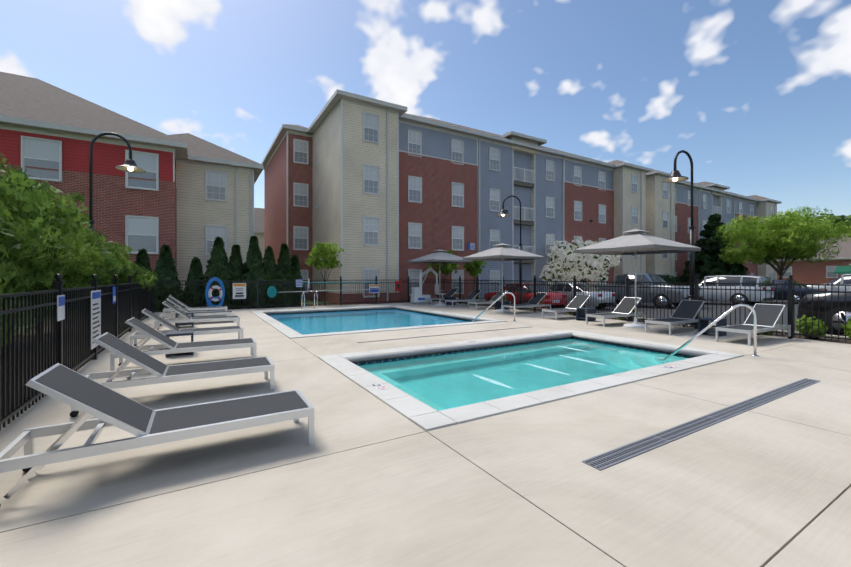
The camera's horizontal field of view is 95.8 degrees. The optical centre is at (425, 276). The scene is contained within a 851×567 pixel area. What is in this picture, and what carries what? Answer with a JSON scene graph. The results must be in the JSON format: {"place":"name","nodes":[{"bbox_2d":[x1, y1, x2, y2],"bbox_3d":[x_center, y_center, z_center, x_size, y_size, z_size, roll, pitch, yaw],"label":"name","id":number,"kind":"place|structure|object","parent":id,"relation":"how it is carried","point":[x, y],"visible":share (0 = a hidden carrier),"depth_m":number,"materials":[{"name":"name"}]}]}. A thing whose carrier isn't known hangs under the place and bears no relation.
{"place":"outdoors","nodes":[
{"label":"outdoors","id":0,"kind":"place"},
{"bbox_2d":[15,299,328,330],"bbox_3d":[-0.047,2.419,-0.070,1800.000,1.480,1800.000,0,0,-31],"label":"ground","id":1,"kind":"structure","parent":0,"point":[310,301],"depth_m":23.99,"materials":[{"name":"green plant"}]},
{"bbox_2d":[0,72,262,312],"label":"building","id":2,"kind":"structure","parent":1,"relation":"on","point":[187,198],"depth_m":19.31,"materials":[{"name":"brick"}]},
{"bbox_2d":[254,208,263,261],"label":"building","id":3,"kind":"structure","parent":1,"relation":"on","point":[259,223],"depth_m":48.55,"materials":[{"name":"brick"}]},
{"bbox_2d":[1,298,850,417],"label":"mulch beds","id":4,"kind":"object","parent":1,"relation":"on","point":[820,339],"depth_m":8.76,"materials":[{"name":"brown soil"}]},
{"bbox_2d":[0,201,52,345],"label":"tree","id":5,"kind":"object","parent":4,"relation":"on","point":[12,236],"visible":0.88,"depth_m":4.88,"materials":[{"name":"green plant"}]},
{"bbox_2d":[0,151,93,300],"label":"tree","id":6,"kind":"object","parent":4,"relation":"on","point":[22,197],"visible":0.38,"depth_m":5.98,"materials":[{"name":"green plant"}]},
{"bbox_2d":[1,172,108,358],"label":"tree","id":7,"kind":"object","parent":4,"relation":"on","point":[81,268],"visible":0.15,"depth_m":8.08,"materials":[{"name":"green plant"}]},
{"bbox_2d":[23,245,123,341],"bbox_3d":[-9.722,0.253,9.645,3.182,3.256,3.038,0,0,33],"label":"tree","id":8,"kind":"object","parent":4,"relation":"on","point":[114,262],"depth_m":10.07,"materials":[{"name":"green plant"}]},
{"bbox_2d":[88,132,145,334],"bbox_3d":[-8.907,-1.135,11.110,1.446,5.988,0.713,0,0,-5],"label":"lamp post","id":9,"kind":"object","parent":4,"relation":"on","point":[130,165],"visible":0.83,"depth_m":10.87,"materials":[{"name":"black metal"}]},
{"bbox_2d":[96,240,157,288],"bbox_3d":[-10.491,0.365,11.959,2.872,3.033,3.124,0,0,-2],"label":"tree","id":10,"kind":"object","parent":4,"relation":"on","point":[127,270],"visible":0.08,"depth_m":12.16,"materials":[{"name":"green plant"}]},
{"bbox_2d":[134,248,151,279],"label":"arborvitae","id":11,"kind":"object","parent":4,"relation":"on","point":[142,259],"visible":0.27,"depth_m":17.57,"materials":[{"name":"green plant"}]},
{"bbox_2d":[149,244,183,311],"bbox_3d":[-12.075,0.173,17.840,1.492,3.412,1.453,0,0,-42],"label":"arborvitae","id":12,"kind":"object","parent":4,"relation":"on","point":[165,270],"visible":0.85,"depth_m":17.51,"materials":[{"name":"green plant"}]},
{"bbox_2d":[181,257,205,310],"bbox_3d":[-11.126,0.459,18.573,1.286,2.840,1.282,0,0,40],"label":"arborvitae","id":13,"kind":"object","parent":4,"relation":"on","point":[195,275],"visible":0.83,"depth_m":18.33,"materials":[{"name":"green plant"}]},
{"bbox_2d":[201,236,233,309],"bbox_3d":[-10.016,-0.046,18.698,1.605,3.850,1.607,0,0,-25],"label":"arborvitae","id":14,"kind":"object","parent":4,"relation":"on","point":[218,266],"visible":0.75,"depth_m":18.45,"materials":[{"name":"green plant"}]},
{"bbox_2d":[228,244,244,308],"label":"arborvitae","id":15,"kind":"object","parent":4,"relation":"on","point":[235,263],"visible":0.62,"depth_m":19.27,"materials":[{"name":"green plant"}]},
{"bbox_2d":[241,236,268,308],"bbox_3d":[-8.740,-0.112,19.588,1.514,3.982,1.554,0,0,8],"label":"arborvitae","id":16,"kind":"object","parent":4,"relation":"on","point":[253,268],"visible":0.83,"depth_m":19.26,"materials":[{"name":"green plant"}]},
{"bbox_2d":[261,246,278,307],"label":"arborvitae","id":17,"kind":"object","parent":4,"relation":"on","point":[270,266],"visible":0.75,"depth_m":19.92,"materials":[{"name":"green plant"}]},
{"bbox_2d":[276,243,294,307],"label":"arborvitae","id":18,"kind":"object","parent":4,"relation":"on","point":[284,270],"visible":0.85,"depth_m":20.22,"materials":[{"name":"green plant"}]},
{"bbox_2d":[291,255,303,306],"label":"arborvitae","id":19,"kind":"object","parent":4,"relation":"on","point":[295,266],"visible":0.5,"depth_m":20.85,"materials":[{"name":"green plant"}]},
{"bbox_2d":[305,241,343,305],"bbox_3d":[-5.593,-0.033,21.305,1.940,3.826,1.686,0,0,-39],"label":"sapling","id":20,"kind":"object","parent":4,"relation":"on","point":[321,251],"visible":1,"depth_m":21.03,"materials":[{"name":"green plant"}]},
{"bbox_2d":[427,250,459,279],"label":"sapling","id":21,"kind":"object","parent":4,"relation":"on","point":[448,268],"visible":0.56,"depth_m":25.40,"materials":[{"name":"green plant"}]},
{"bbox_2d":[462,260,487,289],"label":"sapling","id":22,"kind":"object","parent":4,"relation":"on","point":[474,268],"visible":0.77,"depth_m":26.05,"materials":[{"name":"green plant"}]},
{"bbox_2d":[496,195,523,309],"bbox_3d":[4.110,-1.060,18.765,1.337,5.838,0.712,0,0,14],"label":"lamp post","id":23,"kind":"object","parent":4,"relation":"on","point":[502,213],"visible":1,"depth_m":18.78,"materials":[{"name":"black"}]},
{"bbox_2d":[539,237,622,284],"bbox_3d":[12.810,-0.737,31.874,6.482,5.277,5.783,0,0,29],"label":"dogwood","id":24,"kind":"object","parent":4,"relation":"on","point":[569,263],"visible":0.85,"depth_m":30.73,"materials":[{"name":"white plant"}]},
{"bbox_2d":[662,150,694,327],"bbox_3d":[8.022,-1.060,12.094,1.366,5.837,0.720,0,0,-31],"label":"lamp post","id":25,"kind":"object","parent":4,"relation":"on","point":[675,176],"visible":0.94,"depth_m":12.22,"materials":[{"name":"black metal"}]},
{"bbox_2d":[795,315,827,339],"bbox_3d":[9.958,1.435,9.938,0.727,0.887,0.638,0,0,-41],"label":"bush","id":26,"kind":"object","parent":4,"relation":"on","point":[815,326],"visible":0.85,"depth_m":9.83,"materials":[{"name":"green plant"}]},
{"bbox_2d":[842,317,850,338],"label":"bush","id":27,"kind":"object","parent":4,"relation":"on","point":[848,329],"visible":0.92,"depth_m":9.22,"materials":[{"name":"green plant"}]},
{"bbox_2d":[261,89,651,303],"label":"apartment block","id":28,"kind":"structure","parent":1,"relation":"on","point":[383,191],"depth_m":27.88,"materials":[{"name":"brick"}]},
{"bbox_2d":[467,243,474,249],"bbox_3d":[3.384,-2.241,28.550,0.630,0.500,0.043,0,0,-31],"label":"building number sign","id":29,"kind":"object","parent":28,"relation":"attached to","point":[470,246],"visible":1,"depth_m":28.52,"materials":[{"name":"blue"}]},
{"bbox_2d":[463,301,848,339],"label":"parking kerb","id":30,"kind":"structure","parent":1,"relation":"on","point":[728,325],"depth_m":10.82,"materials":[{"name":"concrete"}]},
{"bbox_2d":[659,274,680,284],"bbox_3d":[23.818,0.859,38.320,3.248,2.172,2.766,0,0,27],"label":"round shrub","id":31,"kind":"object","parent":1,"relation":"on","point":[667,278],"visible":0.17,"depth_m":37.43,"materials":[{"name":"green plant"}]},
{"bbox_2d":[646,168,781,281],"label":"apartment block","id":32,"kind":"structure","parent":1,"relation":"on","point":[668,211],"depth_m":44.19,"materials":[{"name":"brick"}]},
{"bbox_2d":[679,213,749,285],"bbox_3d":[30.645,-1.988,40.577,8.063,9.466,7.828,0,0,28],"label":"conifer","id":33,"kind":"object","parent":1,"relation":"on","point":[708,261],"visible":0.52,"depth_m":39.64,"materials":[{"name":"green plant"}]},
{"bbox_2d":[777,234,850,283],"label":"brick building","id":34,"kind":"structure","parent":1,"relation":"on","point":[808,272],"depth_m":69.44,"materials":[{"name":"red brick"}]},
{"bbox_2d":[821,213,850,236],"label":"tree","id":35,"kind":"object","parent":1,"relation":"on","point":[843,218],"visible":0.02,"depth_m":83.91,"materials":[{"name":"green plant"}]},
{"bbox_2d":[0,301,850,566],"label":"pool deck","id":36,"kind":"structure","parent":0,"point":[367,479],"depth_m":3.01,"materials":[{"name":"concrete"}]},
{"bbox_2d":[0,363,313,506],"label":"chaise","id":37,"kind":"object","parent":36,"relation":"on","point":[105,406],"visible":1,"depth_m":3.09,"materials":[{"name":"grey fabric"}]},
{"bbox_2d":[70,332,274,416],"bbox_3d":[-3.175,1.133,5.070,2.130,0.853,0.688,0,0,-30],"label":"chaise","id":38,"kind":"object","parent":36,"relation":"on","point":[149,364],"visible":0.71,"depth_m":4.91,"materials":[{"name":"silver metal"}]},
{"bbox_2d":[165,330,193,356],"bbox_3d":[-4.933,1.339,7.729,0.460,0.440,0.460,0,0,-31],"label":"side table","id":39,"kind":"object","parent":36,"relation":"on","point":[179,333],"visible":0.52,"depth_m":7.63,"materials":[{"name":"blue"}]},
{"bbox_2d":[110,317,255,370],"bbox_3d":[-4.211,1.133,6.870,2.130,0.853,0.688,0,0,-29],"label":"chaise","id":40,"kind":"object","parent":36,"relation":"on","point":[161,338],"visible":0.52,"depth_m":6.71,"materials":[{"name":"silver metal"}]},
{"bbox_2d":[175,312,193,326],"bbox_3d":[-7.463,1.339,11.925,0.460,0.440,0.460,0,0,-28],"label":"side table","id":41,"kind":"object","parent":36,"relation":"on","point":[185,323],"visible":0.67,"depth_m":11.79,"materials":[{"name":"blue"}]},
{"bbox_2d":[130,308,242,345],"bbox_3d":[-5.350,1.133,8.743,2.130,0.853,0.688,0,0,-31],"label":"chaise","id":42,"kind":"object","parent":36,"relation":"on","point":[135,336],"visible":0.6,"depth_m":8.59,"materials":[{"name":"silver metal"}]},
{"bbox_2d":[163,295,226,318],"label":"chaise","id":43,"kind":"object","parent":36,"relation":"on","point":[188,308],"visible":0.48,"depth_m":14.79,"materials":[{"name":"silver metal"}]},
{"bbox_2d":[159,298,233,325],"bbox_3d":[-7.653,1.133,12.947,2.130,0.853,0.688,0,0,-31],"label":"chaise","id":44,"kind":"object","parent":36,"relation":"on","point":[162,315],"visible":0.58,"depth_m":12.75,"materials":[{"name":"silver metal"}]},
{"bbox_2d":[154,301,239,329],"bbox_3d":[-6.644,1.133,11.295,2.130,0.853,0.688,0,0,-28],"label":"chaise","id":45,"kind":"object","parent":36,"relation":"on","point":[187,318],"visible":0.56,"depth_m":11.11,"materials":[{"name":"silver metal"}]},
{"bbox_2d":[301,292,317,308],"bbox_3d":[-5.557,1.593,18.440,0.700,1.732,0.650,0,0,-31],"label":"pool ladder","id":46,"kind":"object","parent":36,"relation":"on","point":[314,300],"visible":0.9,"depth_m":18.42,"materials":[{"name":"silver metal"}]},
{"bbox_2d":[251,305,506,338],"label":"pool","id":47,"kind":"structure","parent":36,"relation":"in","point":[287,331],"depth_m":14.59,"materials":[{"name":"concrete"}]},
{"bbox_2d":[268,309,470,334],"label":"pool water","id":48,"kind":"structure","parent":47,"relation":"in","point":[319,322],"depth_m":14.79,"materials":[{"name":"teal liquid"}]},
{"bbox_2d":[274,312,679,389],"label":"pool depth markers","id":49,"kind":"object","parent":47,"relation":"on","point":[378,386],"visible":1,"depth_m":6.48,"materials":[{"name":"white tile"}]},
{"bbox_2d":[0,273,850,430],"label":"pool fence","id":50,"kind":"object","parent":36,"relation":"on","point":[134,299],"visible":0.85,"depth_m":8.88,"materials":[{"name":"black metal"}]},
{"bbox_2d":[205,277,224,306],"bbox_3d":[-9.680,0.804,17.695,0.794,1.564,0.207,0,0,-31],"label":"hose and ring buoy","id":51,"kind":"object","parent":50,"relation":"hanging from","point":[208,292],"visible":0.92,"depth_m":17.64,"materials":[{"name":"blue plastic"}]},
{"bbox_2d":[57,283,378,349],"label":"signs","id":52,"kind":"object","parent":50,"relation":"on","point":[239,290],"visible":0.96,"depth_m":7.26,"materials":[{"name":"white plastic"}]},
{"bbox_2d":[267,279,400,297],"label":"pool tools","id":53,"kind":"object","parent":50,"relation":"attached to","point":[271,291],"visible":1,"depth_m":19.86,"materials":[{"name":"silver metal"}]},
{"bbox_2d":[410,267,444,303],"bbox_3d":[0.158,0.509,22.237,2.020,2.094,0.720,0,0,-19],"label":"pool lift","id":54,"kind":"object","parent":36,"relation":"on","point":[417,297],"visible":0.94,"depth_m":21.90,"materials":[{"name":"white plastic"}]},
{"bbox_2d":[409,249,472,305],"bbox_3d":[0.779,0.039,20.786,2.500,3.040,2.500,0,0,-31],"label":"umbrella","id":55,"kind":"object","parent":36,"relation":"on","point":[439,256],"visible":0.96,"depth_m":20.36,"materials":[{"name":"grey fabric"}]},
{"bbox_2d":[425,288,458,304],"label":"chaise","id":56,"kind":"object","parent":36,"relation":"on","point":[450,293],"visible":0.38,"depth_m":22.31,"materials":[{"name":"grey fabric"}]},
{"bbox_2d":[444,297,455,304],"bbox_3d":[1.357,1.339,21.185,0.460,0.440,0.460,0,0,-31],"label":"side table","id":57,"kind":"object","parent":36,"relation":"on","point":[449,298],"visible":0.79,"depth_m":21.05,"materials":[{"name":"blue"}]},
{"bbox_2d":[445,289,484,306],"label":"chaise","id":58,"kind":"object","parent":36,"relation":"on","point":[471,296],"visible":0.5,"depth_m":20.50,"materials":[{"name":"grey fabric"}]},
{"bbox_2d":[468,291,510,309],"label":"chaise","id":59,"kind":"object","parent":36,"relation":"on","point":[494,298],"visible":0.44,"depth_m":18.87,"materials":[{"name":"silver metal"}]},
{"bbox_2d":[471,292,515,321],"bbox_3d":[2.289,1.181,13.555,1.782,1.292,0.120,0,0,11],"label":"pool handrail","id":60,"kind":"object","parent":36,"relation":"on","point":[496,301],"visible":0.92,"depth_m":13.49,"materials":[{"name":"silver metal"}]},
{"bbox_2d":[495,300,508,309],"bbox_3d":[3.525,1.339,17.703,0.460,0.440,0.460,0,0,-33],"label":"side table","id":61,"kind":"object","parent":36,"relation":"on","point":[498,304],"visible":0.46,"depth_m":17.61,"materials":[{"name":"blue"}]},
{"bbox_2d":[463,243,543,312],"bbox_3d":[3.390,0.039,16.986,2.500,3.040,2.500,0,0,-31],"label":"umbrella","id":62,"kind":"object","parent":36,"relation":"on","point":[502,252],"visible":0.98,"depth_m":16.58,"materials":[{"name":"grey fabric"}]},
{"bbox_2d":[503,292,550,313],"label":"chaise","id":63,"kind":"object","parent":36,"relation":"on","point":[533,301],"visible":0.81,"depth_m":16.68,"materials":[{"name":"silver metal"}]},
{"bbox_2d":[318,330,743,431],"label":"spa pool","id":64,"kind":"structure","parent":36,"relation":"in","point":[422,415],"depth_m":6.11,"materials":[{"name":"concrete"}]},
{"bbox_2d":[356,338,691,410],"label":"pool water","id":65,"kind":"structure","parent":64,"relation":"in","point":[443,381],"depth_m":7.07,"materials":[{"name":"teal liquid"}]},
{"bbox_2d":[472,346,603,388],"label":"pool step markings","id":66,"kind":"object","parent":65,"relation":"on","point":[492,381],"visible":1,"depth_m":6.91,"materials":[{"name":"white paint"}]},
{"bbox_2d":[665,304,758,358],"bbox_3d":[5.647,1.181,7.699,1.782,1.292,0.120,0,0,11],"label":"spa handrail","id":67,"kind":"object","parent":64,"relation":"on","point":[716,321],"visible":0.96,"depth_m":7.61,"materials":[{"name":"silver metal"}]},
{"bbox_2d":[542,294,590,319],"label":"chaise","id":68,"kind":"object","parent":36,"relation":"on","point":[577,301],"visible":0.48,"depth_m":14.64,"materials":[{"name":"silver metal"}]},
{"bbox_2d":[576,307,595,320],"bbox_3d":[5.688,1.339,13.639,0.460,0.440,0.460,0,0,-31],"label":"side table","id":69,"kind":"object","parent":36,"relation":"on","point":[580,313],"visible":0.79,"depth_m":13.55,"materials":[{"name":"blue"}]},
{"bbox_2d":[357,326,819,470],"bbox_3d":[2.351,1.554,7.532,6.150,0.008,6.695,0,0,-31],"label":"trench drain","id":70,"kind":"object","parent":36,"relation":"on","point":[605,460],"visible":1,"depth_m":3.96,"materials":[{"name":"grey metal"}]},
{"bbox_2d":[586,297,645,326],"bbox_3d":[6.311,1.133,12.707,2.130,0.853,0.688,0,0,-28],"label":"chaise","id":71,"kind":"object","parent":36,"relation":"on","point":[625,307],"visible":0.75,"depth_m":12.76,"materials":[{"name":"silver metal"}]},
{"bbox_2d":[575,229,700,327],"bbox_3d":[6.514,0.039,11.920,2.500,3.040,2.500,0,0,-31],"label":"umbrella","id":72,"kind":"object","parent":36,"relation":"on","point":[635,242],"visible":1,"depth_m":11.66,"materials":[{"name":"grey fabric"}]},
{"bbox_2d":[645,300,709,334],"bbox_3d":[7.259,1.133,11.060,2.130,0.853,0.688,0,0,-31],"label":"chaise","id":73,"kind":"object","parent":36,"relation":"on","point":[686,311],"visible":0.79,"depth_m":11.15,"materials":[{"name":"silver metal"}]},
{"bbox_2d":[698,317,726,336],"bbox_3d":[7.667,1.339,10.278,0.460,0.440,0.460,0,0,-29],"label":"side table","id":74,"kind":"object","parent":36,"relation":"on","point":[703,323],"visible":0.62,"depth_m":10.26,"materials":[{"name":"blue"}]},
{"bbox_2d":[716,303,790,345],"bbox_3d":[8.085,1.133,9.460,2.130,0.853,0.688,0,0,-28],"label":"chaise","id":75,"kind":"object","parent":36,"relation":"on","point":[768,316],"visible":0.96,"depth_m":9.54,"materials":[{"name":"aluminium"},{"name":"mesh sling fabric"}]},
{"bbox_2d":[0,0,850,221],"label":"sky","id":76,"kind":"structure","parent":0,"point":[757,93],"materials":[{"name":"blue"}]},
{"bbox_2d":[565,299,833,334],"bbox_3d":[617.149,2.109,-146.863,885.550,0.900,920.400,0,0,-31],"label":"car park surface","id":77,"kind":"object","parent":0,"point":[785,316],"visible":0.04,"depth_m":20.50,"materials":[{"name":"grey asphalt"}]},
{"bbox_2d":[484,283,565,308],"bbox_3d":[5.760,1.190,22.971,2.450,1.660,5.132,0,0,-31],"label":"red sedan car","id":78,"kind":"object","parent":77,"relation":"on","point":[558,304],"visible":0.31,"depth_m":21.70,"materials":[{"name":"red paint"}]},
{"bbox_2d":[550,282,614,308],"bbox_3d":[9.201,1.176,24.419,2.450,1.660,5.132,0,0,-31],"label":"silver sedan","id":79,"kind":"object","parent":77,"relation":"on","point":[559,289],"visible":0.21,"depth_m":22.87,"materials":[{"name":"grey paint"}]},
{"bbox_2d":[590,273,702,308],"bbox_3d":[13.910,0.866,25.095,2.700,2.180,6.532,0,0,-31],"label":"parked car","id":80,"kind":"object","parent":77,"relation":"on","point":[642,277],"visible":0.5,"depth_m":23.72,"materials":[{"name":"grey paint"}]},
{"bbox_2d":[694,275,773,304],"bbox_3d":[20.263,0.905,26.526,2.600,1.990,5.332,0,0,-31],"label":"white suv","id":81,"kind":"object","parent":77,"relation":"on","point":[733,279],"visible":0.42,"depth_m":24.85,"materials":[{"name":"white paint"}]},
{"bbox_2d":[714,206,850,279],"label":"spring tree","id":82,"kind":"object","parent":77,"relation":"on","point":[790,235],"visible":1,"depth_m":34.52,"materials":[{"name":"green plant"}]},
{"bbox_2d":[771,279,826,303],"bbox_3d":[24.521,1.025,27.178,2.450,1.660,5.132,0,0,-31],"label":"dark sedan","id":83,"kind":"object","parent":77,"relation":"on","point":[785,293],"visible":0.19,"depth_m":25.81,"materials":[{"name":"blue paint"}]},
{"bbox_2d":[797,291,850,335],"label":"black suv","id":84,"kind":"object","parent":77,"relation":"on","point":[828,309],"visible":0.69,"depth_m":10.66,"materials":[{"name":"black paint"}]},
{"bbox_2d":[807,274,850,290],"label":"car","id":85,"kind":"object","parent":77,"relation":"on","point":[844,279],"visible":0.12,"depth_m":27.07,"materials":[{"name":"white paint"}]},
{"bbox_2d":[834,266,850,273],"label":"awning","id":86,"kind":"object","parent":77,"relation":"on","point":[842,269],"visible":1,"depth_m":61.50,"materials":[{"name":"green fabric"}]},
{"bbox_2d":[842,223,850,237],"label":"spring tree","id":87,"kind":"object","parent":77,"relation":"on","point":[848,234],"visible":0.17,"depth_m":35.92,"materials":[{"name":"green plant"}]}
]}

